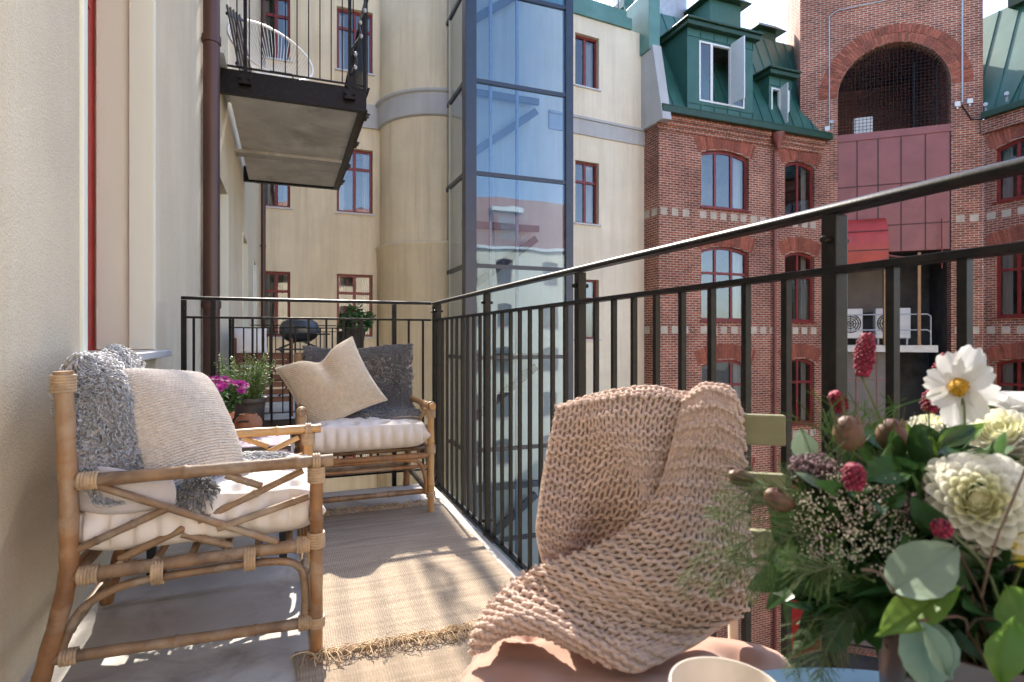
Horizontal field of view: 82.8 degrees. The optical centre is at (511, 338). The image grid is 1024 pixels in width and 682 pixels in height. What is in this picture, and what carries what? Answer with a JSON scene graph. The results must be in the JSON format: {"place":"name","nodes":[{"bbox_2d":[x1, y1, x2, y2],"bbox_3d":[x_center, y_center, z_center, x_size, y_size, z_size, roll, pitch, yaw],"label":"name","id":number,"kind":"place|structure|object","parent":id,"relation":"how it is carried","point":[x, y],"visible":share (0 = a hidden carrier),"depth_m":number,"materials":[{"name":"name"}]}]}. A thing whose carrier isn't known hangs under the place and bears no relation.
{"place":"outdoors","nodes":[
{"label":"outdoors","id":0,"kind":"place"},
{"bbox_2d":[266,0,645,571],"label":"apartment wing","id":1,"kind":"structure","parent":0,"point":[384,223],"depth_m":17.08,"materials":[{"name":"beige paint"}]},
{"bbox_2d":[266,271,289,337],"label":"window","id":2,"kind":"structure","parent":1,"relation":"in","point":[277,283],"depth_m":16.79,"materials":[{"name":"red paint"}]},
{"bbox_2d":[266,0,292,62],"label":"window","id":3,"kind":"structure","parent":1,"relation":"in","point":[279,5],"depth_m":16.79,"materials":[{"name":"red paint"}]},
{"bbox_2d":[266,184,292,209],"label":"window","id":4,"kind":"structure","parent":1,"relation":"in","point":[277,196],"depth_m":16.85,"materials":[{"name":"blue glass"}]},
{"bbox_2d":[335,8,374,75],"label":"window","id":5,"kind":"structure","parent":1,"relation":"in","point":[357,15],"depth_m":17.58,"materials":[{"name":"blue glass"}]},
{"bbox_2d":[335,150,374,215],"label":"window","id":6,"kind":"structure","parent":1,"relation":"in","point":[354,197],"depth_m":17.77,"materials":[{"name":"blue glass"}]},
{"bbox_2d":[335,274,374,337],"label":"window","id":7,"kind":"structure","parent":1,"relation":"in","point":[349,287],"depth_m":17.60,"materials":[{"name":"red paint"}]},
{"bbox_2d":[574,35,601,91],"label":"window","id":8,"kind":"structure","parent":1,"relation":"in","point":[585,48],"depth_m":18.64,"materials":[{"name":"red paint"}]},
{"bbox_2d":[574,161,601,226],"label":"window","id":9,"kind":"structure","parent":1,"relation":"in","point":[585,173],"depth_m":18.64,"materials":[{"name":"red paint"}]},
{"bbox_2d":[586,280,601,340],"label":"window","id":10,"kind":"structure","parent":1,"relation":"in","point":[591,290],"depth_m":18.67,"materials":[{"name":"glass"}]},
{"bbox_2d":[594,0,1007,119],"label":"sky","id":11,"kind":"structure","parent":0,"point":[772,12],"materials":[{"name":"white"}]},
{"bbox_2d":[792,652,878,670],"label":"courtyard ground","id":12,"kind":"structure","parent":0,"point":[866,662],"depth_m":20.23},
{"bbox_2d":[0,0,260,681],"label":"apartment house","id":13,"kind":"structure","parent":12,"relation":"on","point":[101,174],"depth_m":2.87,"materials":[{"name":"paint"}]},
{"bbox_2d":[80,0,171,359],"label":"window","id":14,"kind":"structure","parent":13,"relation":"in","point":[125,29],"depth_m":2.99,"materials":[{"name":"white paint"}]},
{"bbox_2d":[201,0,220,380],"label":"drainpipe","id":15,"kind":"object","parent":13,"relation":"attached to","point":[211,39],"visible":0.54,"depth_m":4.77,"materials":[{"name":"metal"}]},
{"bbox_2d":[220,194,228,388],"bbox_3d":[-3.443,-0.435,6.919,0.114,2.564,0.044,0,0,-21],"label":"window","id":16,"kind":"structure","parent":13,"relation":"in","point":[224,198],"depth_m":6.90,"materials":[{"name":"white paint"}]},
{"bbox_2d":[220,0,230,102],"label":"window","id":17,"kind":"structure","parent":13,"relation":"in","point":[224,49],"depth_m":6.90,"materials":[{"name":"white paint"}]},
{"bbox_2d":[243,233,247,328],"bbox_3d":[-4.616,-0.830,9.926,0.114,1.774,1.248,0,0,-21],"label":"window","id":18,"kind":"structure","parent":13,"relation":"in","point":[245,245],"depth_m":10.47,"materials":[{"name":"white paint"}]},
{"bbox_2d":[253,258,256,328],"bbox_3d":[-5.815,-0.830,13.001,0.114,1.774,1.248,0,0,-21],"label":"window","id":19,"kind":"structure","parent":13,"relation":"in","point":[254,266],"depth_m":13.55,"materials":[{"name":"glass"}]},
{"bbox_2d":[260,0,265,387],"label":"drainpipe","id":20,"kind":"object","parent":13,"relation":"attached to","point":[263,247],"visible":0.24,"depth_m":15.49,"materials":[{"name":"metal"}]},
{"bbox_2d":[20,484,521,681],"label":"balcony floor","id":21,"kind":"structure","parent":13,"relation":"attached to","point":[218,601],"depth_m":1.86,"materials":[{"name":"concrete"}]},
{"bbox_2d":[30,371,332,681],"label":"bamboo armchair","id":22,"kind":"object","parent":21,"relation":"on","point":[308,544],"visible":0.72,"depth_m":1.50,"materials":[{"name":"wood"}]},
{"bbox_2d":[49,343,289,520],"bbox_3d":[-0.984,0.267,1.770,0.580,0.504,0.619,0,0,-21],"label":"sheepskin throw","id":23,"kind":"object","parent":22,"relation":"on","point":[106,435],"visible":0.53,"depth_m":1.51,"materials":[{"name":"fur"}]},
{"bbox_2d":[122,368,243,485],"bbox_3d":[-1.005,0.268,1.742,0.285,0.381,0.390,0,0,15],"label":"knitted pillow","id":24,"kind":"object","parent":23,"relation":"on","point":[181,417],"visible":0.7,"depth_m":1.65,"materials":[{"name":"fabric"}]},
{"bbox_2d":[79,453,325,550],"bbox_3d":[-0.927,0.483,1.817,0.620,0.157,0.610,0,0,-21],"label":"seat cushion","id":25,"kind":"object","parent":22,"relation":"on","point":[295,517],"visible":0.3,"depth_m":1.57,"materials":[{"name":"white fabric"}]},
{"bbox_2d":[146,435,290,574],"bbox_3d":[-1.226,0.665,2.484,0.520,0.470,0.520,0,0,-21],"label":"side table","id":26,"kind":"object","parent":21,"relation":"on","point":[151,552],"visible":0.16,"depth_m":2.29,"materials":[{"name":"black plastic"}]},
{"bbox_2d":[214,351,274,423],"bbox_3d":[-1.295,0.240,2.767,0.301,0.370,0.284,0,0,28],"label":"flower pot","id":27,"kind":"object","parent":26,"relation":"on","point":[254,401],"visible":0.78,"depth_m":2.74,"materials":[{"name":"ceramic"}]},
{"bbox_2d":[239,435,293,453],"bbox_3d":[-1.227,0.508,2.466,0.566,0.162,0.516,0,0,-21],"label":"table cloth","id":28,"kind":"object","parent":26,"relation":"on","point":[274,440],"visible":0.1,"depth_m":2.42,"materials":[{"name":"white fabric"}]},
{"bbox_2d":[208,375,249,419],"bbox_3d":[-1.253,0.290,2.446,0.273,0.269,0.220,0,0,-21],"label":"flower pot","id":29,"kind":"object","parent":28,"relation":"on","point":[229,397],"visible":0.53,"depth_m":2.45,"materials":[{"name":"ceramic"}]},
{"bbox_2d":[234,413,261,428],"bbox_3d":[-1.163,0.379,2.560,0.136,0.092,0.136,0,0,-21],"label":"candle pot","id":30,"kind":"object","parent":28,"relation":"on","point":[247,420],"visible":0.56,"depth_m":2.52,"materials":[{"name":"orange ceramic"}]},
{"bbox_2d":[294,353,435,511],"bbox_3d":[-0.817,0.492,3.140,0.680,0.826,0.715,0,0,-21],"label":"bamboo armchair","id":31,"kind":"object","parent":21,"relation":"on","point":[426,449],"visible":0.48,"depth_m":2.93,"materials":[{"name":"wood"}]},
{"bbox_2d":[302,343,424,418],"bbox_3d":[-0.818,0.228,3.211,0.648,0.403,0.545,0,0,-21],"label":"sheepskin throw","id":32,"kind":"object","parent":31,"relation":"on","point":[389,368],"visible":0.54,"depth_m":3.36,"materials":[{"name":"fur"}]},
{"bbox_2d":[312,417,430,452],"bbox_3d":[-0.801,0.482,3.100,0.608,0.160,0.619,0,0,-21],"label":"seat cushion","id":33,"kind":"object","parent":31,"relation":"on","point":[350,435],"visible":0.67,"depth_m":2.85,"materials":[{"name":"white fabric"}]},
{"bbox_2d":[275,337,386,423],"bbox_3d":[-0.939,0.239,3.026,0.554,0.503,0.256,0,0,-21],"label":"knitted pillow","id":34,"kind":"object","parent":33,"relation":"on","point":[337,382],"visible":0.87,"depth_m":2.96,"materials":[{"name":"fabric"}]},
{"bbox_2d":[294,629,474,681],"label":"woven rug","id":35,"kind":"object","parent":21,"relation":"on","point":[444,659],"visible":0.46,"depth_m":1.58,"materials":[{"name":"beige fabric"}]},
{"bbox_2d":[288,498,514,668],"bbox_3d":[-0.469,0.871,2.353,0.823,0.045,1.486,0,0,-21],"label":"woven rug","id":36,"kind":"object","parent":21,"relation":"on","point":[399,575],"visible":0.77,"depth_m":2.13,"materials":[{"name":"fabric"}]},
{"bbox_2d":[181,156,1023,668],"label":"balcony railing","id":37,"kind":"object","parent":21,"relation":"on","point":[833,270],"visible":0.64,"depth_m":1.56,"materials":[{"name":"black metal"}]},
{"bbox_2d":[591,413,785,639],"bbox_3d":[0.199,0.510,0.715,0.332,0.794,0.420,0,0,13],"label":"folding chair","id":38,"kind":"object","parent":21,"relation":"on","point":[766,429],"visible":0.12,"depth_m":0.86,"materials":[{"name":"green paint"}]},
{"bbox_2d":[460,635,789,681],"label":"chair cushion","id":39,"kind":"object","parent":38,"relation":"on","point":[524,658],"visible":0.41,"depth_m":0.77,"materials":[{"name":"fabric"}]},
{"bbox_2d":[467,381,757,673],"bbox_3d":[0.152,0.244,0.832,0.405,0.366,0.239,0,0,10],"label":"knitted blanket","id":40,"kind":"object","parent":39,"relation":"on","point":[635,467],"visible":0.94,"depth_m":0.82,"materials":[{"name":"beige fabric"}]},
{"bbox_2d":[220,0,369,190],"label":"balcony","id":41,"kind":"structure","parent":13,"relation":"attached to","point":[298,132],"depth_m":7.00,"materials":[{"name":"concrete"}]},
{"bbox_2d":[225,4,251,71],"bbox_3d":[-3.023,-3.275,6.444,0.175,0.756,0.266,0,0,14],"label":"folded table","id":42,"kind":"object","parent":41,"relation":"on","point":[231,16],"visible":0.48,"depth_m":6.40,"materials":[{"name":"black plastic"}]},
{"bbox_2d":[226,19,313,80],"bbox_3d":[-2.873,-3.428,6.930,0.962,1.052,0.920,0,0,-21],"label":"cord lounge chair","id":43,"kind":"object","parent":41,"relation":"on","point":[257,66],"visible":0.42,"depth_m":7.16,"materials":[{"name":"white paint"}]},
{"bbox_2d":[350,0,366,73],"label":"string lights","id":44,"kind":"object","parent":41,"relation":"attached to","point":[364,10],"visible":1,"depth_m":6.51,"materials":[{"name":"black plastic"}]},
{"bbox_2d":[229,319,364,442],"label":"neighbour balcony","id":45,"kind":"structure","parent":13,"relation":"attached to","point":[280,413],"depth_m":6.45,"materials":[{"name":"metal"}]},
{"bbox_2d":[234,338,293,415],"bbox_3d":[-2.940,0.450,6.881,0.650,0.907,0.647,0,0,-21],"label":"slatted garden bench","id":46,"kind":"object","parent":45,"relation":"on","point":[239,356],"visible":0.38,"depth_m":6.69,"materials":[{"name":"brown wood"}]},
{"bbox_2d":[228,327,268,359],"bbox_3d":[-3.068,0.070,6.767,0.420,0.399,0.204,0,0,-34],"label":"bench cushion","id":47,"kind":"object","parent":46,"relation":"on","point":[238,333],"visible":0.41,"depth_m":6.71,"materials":[{"name":"white fabric"}]},
{"bbox_2d":[268,320,329,395],"bbox_3d":[-3.291,0.287,8.991,0.900,1.205,0.506,0,0,-21],"label":"table grill","id":48,"kind":"object","parent":45,"relation":"on","point":[301,335],"visible":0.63,"depth_m":8.85,"materials":[{"name":"metal"}]},
{"bbox_2d":[338,303,376,337],"bbox_3d":[-2.340,-0.229,8.755,0.571,0.597,0.573,0,0,-21],"label":"hanging planter","id":49,"kind":"object","parent":45,"relation":"hanging from","point":[369,314],"visible":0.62,"depth_m":8.66,"materials":[{"name":"green plastic"}]},
{"bbox_2d":[446,0,572,569],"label":"lift tower","id":50,"kind":"structure","parent":12,"relation":"on","point":[472,17],"depth_m":15.61,"materials":[{"name":"glass"}]},
{"bbox_2d":[611,0,1023,657],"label":"brick house","id":51,"kind":"structure","parent":12,"relation":"on","point":[737,94],"depth_m":20.08,"materials":[{"name":"red brick"}]},
{"bbox_2d":[626,0,671,129],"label":"fire wall","id":52,"kind":"structure","parent":51,"relation":"on","point":[644,15],"depth_m":18.70,"materials":[{"name":"paint"}]},
{"bbox_2d":[701,360,740,404],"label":"window","id":53,"kind":"structure","parent":51,"relation":"in","point":[727,371],"depth_m":20.50,"materials":[{"name":"grey glass"}]},
{"bbox_2d":[699,35,744,108],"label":"window","id":54,"kind":"structure","parent":51,"relation":"in","point":[733,57],"depth_m":19.40,"materials":[{"name":"white paint"}]},
{"bbox_2d":[700,151,751,212],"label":"window","id":55,"kind":"structure","parent":51,"relation":"in","point":[723,174],"depth_m":20.46,"materials":[{"name":"blue glass"}]},
{"bbox_2d":[700,247,751,321],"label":"window","id":56,"kind":"structure","parent":51,"relation":"in","point":[717,263],"depth_m":20.87,"materials":[{"name":"blue glass"}]},
{"bbox_2d":[772,131,784,650],"bbox_3d":[9.138,2.125,19.920,0.434,18.350,0.434,0,0,14],"label":"drainpipe","id":57,"kind":"object","parent":51,"relation":"attached to","point":[778,137],"visible":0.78,"depth_m":20.01,"materials":[{"name":"metal"}]},
{"bbox_2d":[771,82,788,122],"bbox_3d":[9.744,-8.325,20.776,0.850,1.450,0.525,0,0,-21],"label":"window","id":58,"kind":"structure","parent":51,"relation":"in","point":[782,93],"depth_m":20.77,"materials":[{"name":"white paint"}]},
{"bbox_2d":[785,163,811,214],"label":"window","id":59,"kind":"structure","parent":51,"relation":"in","point":[796,174],"depth_m":21.52,"materials":[{"name":"glass"}]},
{"bbox_2d":[785,253,816,322],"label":"window","id":60,"kind":"structure","parent":51,"relation":"in","point":[793,261],"depth_m":21.21,"materials":[{"name":"red paint"}]},
{"bbox_2d":[792,359,816,426],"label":"window","id":61,"kind":"structure","parent":51,"relation":"in","point":[800,381],"depth_m":21.18,"materials":[{"name":"red paint"}]},
{"bbox_2d":[848,309,862,339],"bbox_3d":[12.589,-0.432,21.650,0.800,1.335,0.429,0,0,20],"label":"air conditioner","id":62,"kind":"object","parent":51,"relation":"on","point":[855,322],"visible":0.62,"depth_m":21.42,"materials":[{"name":"white paint"}]},
{"bbox_2d":[848,313,931,344],"bbox_3d":[13.218,-0.317,20.633,2.866,1.115,0.050,0,0,20],"label":"platform railing","id":63,"kind":"object","parent":51,"relation":"on","point":[930,330],"visible":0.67,"depth_m":20.39,"materials":[{"name":"grey metal"}]},
{"bbox_2d":[873,308,910,344],"bbox_3d":[13.856,-0.432,21.182,1.100,1.335,0.429,0,0,20],"label":"air conditioner","id":64,"kind":"object","parent":51,"relation":"on","point":[905,321],"visible":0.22,"depth_m":20.93,"materials":[{"name":"white paint"}]},
{"bbox_2d":[917,252,920,344],"bbox_3d":[14.204,-1.380,20.247,0.090,3.240,0.090,0,0,20],"label":"timber post","id":65,"kind":"object","parent":51,"relation":"on","point":[919,304],"visible":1,"depth_m":20.20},
{"bbox_2d":[961,0,962,102],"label":"cable conduit","id":66,"kind":"object","parent":51,"relation":"attached to","point":[961,51],"visible":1,"depth_m":19.68,"materials":[{"name":"metal"}]},
{"bbox_2d":[992,138,1023,203],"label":"window","id":67,"kind":"structure","parent":51,"relation":"in","point":[1011,188],"depth_m":19.15,"materials":[{"name":"red paint"}]},
{"bbox_2d":[992,253,1023,318],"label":"window","id":68,"kind":"structure","parent":51,"relation":"in","point":[1010,268],"depth_m":19.16,"materials":[{"name":"red paint"}]},
{"bbox_2d":[997,359,1023,407],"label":"window","id":69,"kind":"structure","parent":51,"relation":"in","point":[1010,373],"depth_m":19.15,"materials":[{"name":"red paint"}]},
{"bbox_3d":[0.340,0.636,0.350,0.590,0.528,0.590,0,0,-21],"label":"bistro table","id":70,"kind":"object","parent":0,"visible":0},
{"bbox_2d":[762,668,878,681],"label":"table cloth","id":71,"kind":"object","parent":70,"relation":"on","point":[844,675],"visible":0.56,"depth_m":0.63,"materials":[{"name":"blue fabric"}]},
{"bbox_2d":[668,657,775,681],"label":"stoneware cup","id":72,"kind":"object","parent":71,"relation":"on","point":[706,669],"visible":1,"depth_m":0.55,"materials":[{"name":"beige ceramic"}]},
{"bbox_2d":[878,634,1023,681],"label":"flower vase","id":73,"kind":"object","parent":71,"relation":"on","point":[892,668],"visible":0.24,"depth_m":0.51,"materials":[{"name":"brown metal"}]},
{"bbox_2d":[775,583,850,681],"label":"fern frond","id":74,"kind":"object","parent":73,"relation":"in","point":[803,642],"visible":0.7,"depth_m":0.56,"materials":[{"name":"green plant"}]},
{"bbox_2d":[791,429,837,480],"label":"eucalyptus leaf","id":75,"kind":"object","parent":73,"relation":"in","point":[799,445],"visible":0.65,"depth_m":0.60,"materials":[{"name":"green plant"}]},
{"bbox_2d":[792,592,874,681],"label":"fern frond","id":76,"kind":"object","parent":73,"relation":"in","point":[817,677],"visible":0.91,"depth_m":0.54,"materials":[{"name":"green plant"}]},
{"bbox_2d":[787,467,915,575],"bbox_3d":[0.316,0.205,0.524,0.118,0.167,0.065,0,0,18],"label":"lace flower","id":77,"kind":"object","parent":73,"relation":"in","point":[854,531],"visible":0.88,"depth_m":0.52,"materials":[{"name":"plant"}]},
{"bbox_2d":[748,473,983,641],"bbox_3d":[0.336,0.209,0.544,0.216,0.160,0.050,0,0,12],"label":"flower bud","id":78,"kind":"object","parent":73,"relation":"in","point":[775,497],"visible":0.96,"depth_m":0.55,"materials":[{"name":"brown plant"}]},
{"bbox_2d":[853,332,880,419],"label":"burnet flower","id":79,"kind":"object","parent":73,"relation":"in","point":[864,361],"visible":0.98,"depth_m":0.60,"materials":[{"name":"red plant"}]},
{"bbox_2d":[788,453,977,664],"bbox_3d":[0.343,0.200,0.539,0.154,0.176,0.038,0,0,33],"label":"statice cluster","id":80,"kind":"object","parent":73,"relation":"in","point":[801,460],"visible":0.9,"depth_m":0.56,"materials":[{"name":"purple plant"}]},
{"bbox_2d":[748,422,1023,681],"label":"bouquet foliage","id":81,"kind":"object","parent":73,"relation":"in","point":[876,599],"visible":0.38,"depth_m":0.53,"materials":[{"name":"green plant"}]},
{"bbox_2d":[723,535,774,601],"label":"fern frond","id":82,"kind":"object","parent":81,"relation":"in","point":[741,563],"visible":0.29,"depth_m":0.61,"materials":[{"name":"green plant"}]},
{"bbox_2d":[674,478,838,598],"bbox_3d":[0.238,0.199,0.569,0.157,0.135,0.043,0,0,17],"label":"fern frond","id":83,"kind":"object","parent":81,"relation":"in","point":[760,504],"visible":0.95,"depth_m":0.58,"materials":[{"name":"green plant"}]},
{"bbox_2d":[703,459,833,521],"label":"fern frond","id":84,"kind":"object","parent":81,"relation":"in","point":[758,488],"visible":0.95,"depth_m":0.58,"materials":[{"name":"green plant"}]},
{"bbox_2d":[704,507,835,602],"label":"fern frond","id":85,"kind":"object","parent":81,"relation":"in","point":[734,562],"visible":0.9,"depth_m":0.56,"materials":[{"name":"green plant"}]},
{"bbox_2d":[739,516,849,610],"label":"fern frond","id":86,"kind":"object","parent":81,"relation":"in","point":[789,536],"visible":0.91,"depth_m":0.54,"materials":[{"name":"green plant"}]},
{"bbox_2d":[774,531,877,608],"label":"fern frond","id":87,"kind":"object","parent":81,"relation":"in","point":[792,558],"visible":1,"depth_m":0.50,"materials":[{"name":"green plant"}]},
{"bbox_2d":[715,456,960,655],"bbox_3d":[0.310,0.206,0.564,0.215,0.165,0.047,0,0,24],"label":"flower bud","id":88,"kind":"object","parent":81,"relation":"in","point":[737,473],"visible":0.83,"depth_m":0.59,"materials":[{"name":"brown plant"}]},
{"bbox_2d":[817,398,874,464],"bbox_3d":[0.363,0.173,0.570,0.138,0.231,0.046,0,0,-4],"label":"flower bud","id":89,"kind":"object","parent":81,"relation":"in","point":[853,430],"visible":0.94,"depth_m":0.55,"materials":[{"name":"brown plant"}]},
{"bbox_2d":[771,387,970,475],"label":"grass wisps","id":90,"kind":"object","parent":81,"relation":"in","point":[862,417],"depth_m":0.57,"materials":[{"name":"green plant"}]},
{"bbox_2d":[840,461,902,523],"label":"burnet flower","id":91,"kind":"object","parent":81,"relation":"in","point":[854,474],"visible":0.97,"depth_m":0.52,"materials":[{"name":"red plant"}]},
{"bbox_2d":[795,472,983,647],"bbox_3d":[0.344,0.208,0.525,0.162,0.162,0.017,0,0,21],"label":"eucalyptus leaf","id":92,"kind":"object","parent":81,"relation":"in","point":[811,479],"visible":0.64,"depth_m":0.55,"materials":[{"name":"green plant"}]},
{"bbox_2d":[871,484,970,658],"bbox_3d":[0.366,0.210,0.515,0.088,0.157,0.024,0,0,7],"label":"green leaf","id":93,"kind":"object","parent":81,"relation":"in","point":[900,493],"visible":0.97,"depth_m":0.52,"materials":[{"name":"green plant"}]},
{"bbox_2d":[864,456,983,650],"bbox_3d":[0.376,0.199,0.535,0.111,0.179,0.029,0,0,-6],"label":"green leaf","id":94,"kind":"object","parent":81,"relation":"in","point":[881,469],"visible":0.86,"depth_m":0.53,"materials":[{"name":"green plant"}]},
{"bbox_2d":[905,413,948,432],"bbox_3d":[0.478,0.189,0.618,0.063,0.201,0.196,0,0,12],"label":"dahlia","id":95,"kind":"object","parent":81,"relation":"in","point":[936,421],"visible":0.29,"depth_m":0.68,"materials":[{"name":"white plant"}]},
{"bbox_2d":[898,623,960,681],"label":"eucalyptus leaf","id":96,"kind":"object","parent":81,"relation":"in","point":[918,665],"visible":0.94,"depth_m":0.45,"materials":[{"name":"green plant"}]},
{"bbox_2d":[898,490,986,639],"bbox_3d":[0.387,0.212,0.521,0.076,0.153,0.032,0,0,9],"label":"leaf","id":97,"kind":"object","parent":81,"relation":"in","point":[907,503],"visible":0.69,"depth_m":0.52,"materials":[{"name":"plant"}]},
{"bbox_2d":[917,615,968,680],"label":"eucalyptus leaf","id":98,"kind":"object","parent":81,"relation":"in","point":[938,647],"visible":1,"depth_m":0.44,"materials":[{"name":"green plant"}]},
{"bbox_2d":[919,390,966,660],"bbox_3d":[0.435,0.172,0.590,0.023,0.233,0.189,0,0,31],"label":"burnet flower","id":99,"kind":"object","parent":81,"relation":"in","point":[928,405],"visible":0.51,"depth_m":0.66,"materials":[{"name":"red plant"}]},
{"bbox_2d":[923,344,1001,661],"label":"white cosmos","id":100,"kind":"object","parent":81,"relation":"in","point":[962,379],"visible":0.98,"depth_m":0.61,"materials":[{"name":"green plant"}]},
{"bbox_2d":[955,545,990,631],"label":"twig","id":101,"kind":"object","parent":81,"relation":"in","point":[975,583],"visible":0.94,"depth_m":0.48,"materials":[{"name":"plant"}]},
{"bbox_2d":[968,407,1023,466],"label":"dahlia","id":102,"kind":"object","parent":81,"relation":"in","point":[1009,422],"visible":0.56,"depth_m":0.59,"materials":[{"name":"white plant"}]},
{"bbox_2d":[980,470,1023,597],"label":"twig","id":103,"kind":"object","parent":81,"relation":"in","point":[999,532],"visible":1,"depth_m":0.45,"materials":[{"name":"brown plant"}]},
{"bbox_2d":[988,391,1023,412],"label":"white bloom","id":104,"kind":"object","parent":81,"relation":"in","point":[1008,400],"visible":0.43,"depth_m":0.65,"materials":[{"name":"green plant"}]},
{"bbox_2d":[827,390,970,659],"bbox_3d":[0.381,0.172,0.577,0.021,0.233,0.128,0,0,-36],"label":"burnet flower","id":105,"kind":"object","parent":73,"relation":"in","point":[835,396],"visible":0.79,"depth_m":0.62,"materials":[{"name":"red plant"}]},
{"bbox_2d":[884,540,959,599],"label":"eucalyptus leaf","id":106,"kind":"object","parent":73,"relation":"in","point":[921,569],"visible":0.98,"depth_m":0.46,"materials":[{"name":"green plant"}]},
{"bbox_2d":[866,408,986,666],"bbox_3d":[0.391,0.177,0.543,0.053,0.223,0.112,0,0,-32],"label":"flower bud","id":107,"kind":"object","parent":73,"relation":"in","point":[881,434],"visible":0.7,"depth_m":0.56,"materials":[{"name":"plant"}]},
{"bbox_2d":[874,585,986,642],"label":"green leaf","id":108,"kind":"object","parent":73,"relation":"in","point":[901,616],"visible":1,"depth_m":0.45,"materials":[{"name":"green plant"}]},
{"bbox_2d":[937,422,986,447],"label":"green leaf","id":109,"kind":"object","parent":73,"relation":"in","point":[976,433],"visible":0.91,"depth_m":0.57,"materials":[{"name":"green plant"}]},
{"bbox_2d":[930,518,999,601],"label":"burnet flower","id":110,"kind":"object","parent":73,"relation":"in","point":[941,527],"visible":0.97,"depth_m":0.47,"materials":[{"name":"red plant"}]},
{"bbox_2d":[914,452,1023,566],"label":"dahlia","id":111,"kind":"object","parent":73,"relation":"in","point":[953,477],"visible":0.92,"depth_m":0.49,"materials":[{"name":"white plant"}]},
{"bbox_2d":[961,583,1023,660],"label":"green leaf","id":112,"kind":"object","parent":73,"relation":"in","point":[1009,604],"visible":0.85,"depth_m":0.44,"materials":[{"name":"green plant"}]},
{"bbox_2d":[963,615,1023,681],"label":"green leaf","id":113,"kind":"object","parent":73,"relation":"in","point":[1002,655],"visible":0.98,"depth_m":0.43,"materials":[{"name":"green plant"}]},
{"bbox_2d":[994,532,1023,632],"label":"yellow bloom","id":114,"kind":"object","parent":73,"relation":"in","point":[1018,571],"visible":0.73,"depth_m":0.48,"materials":[{"name":"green plant"}]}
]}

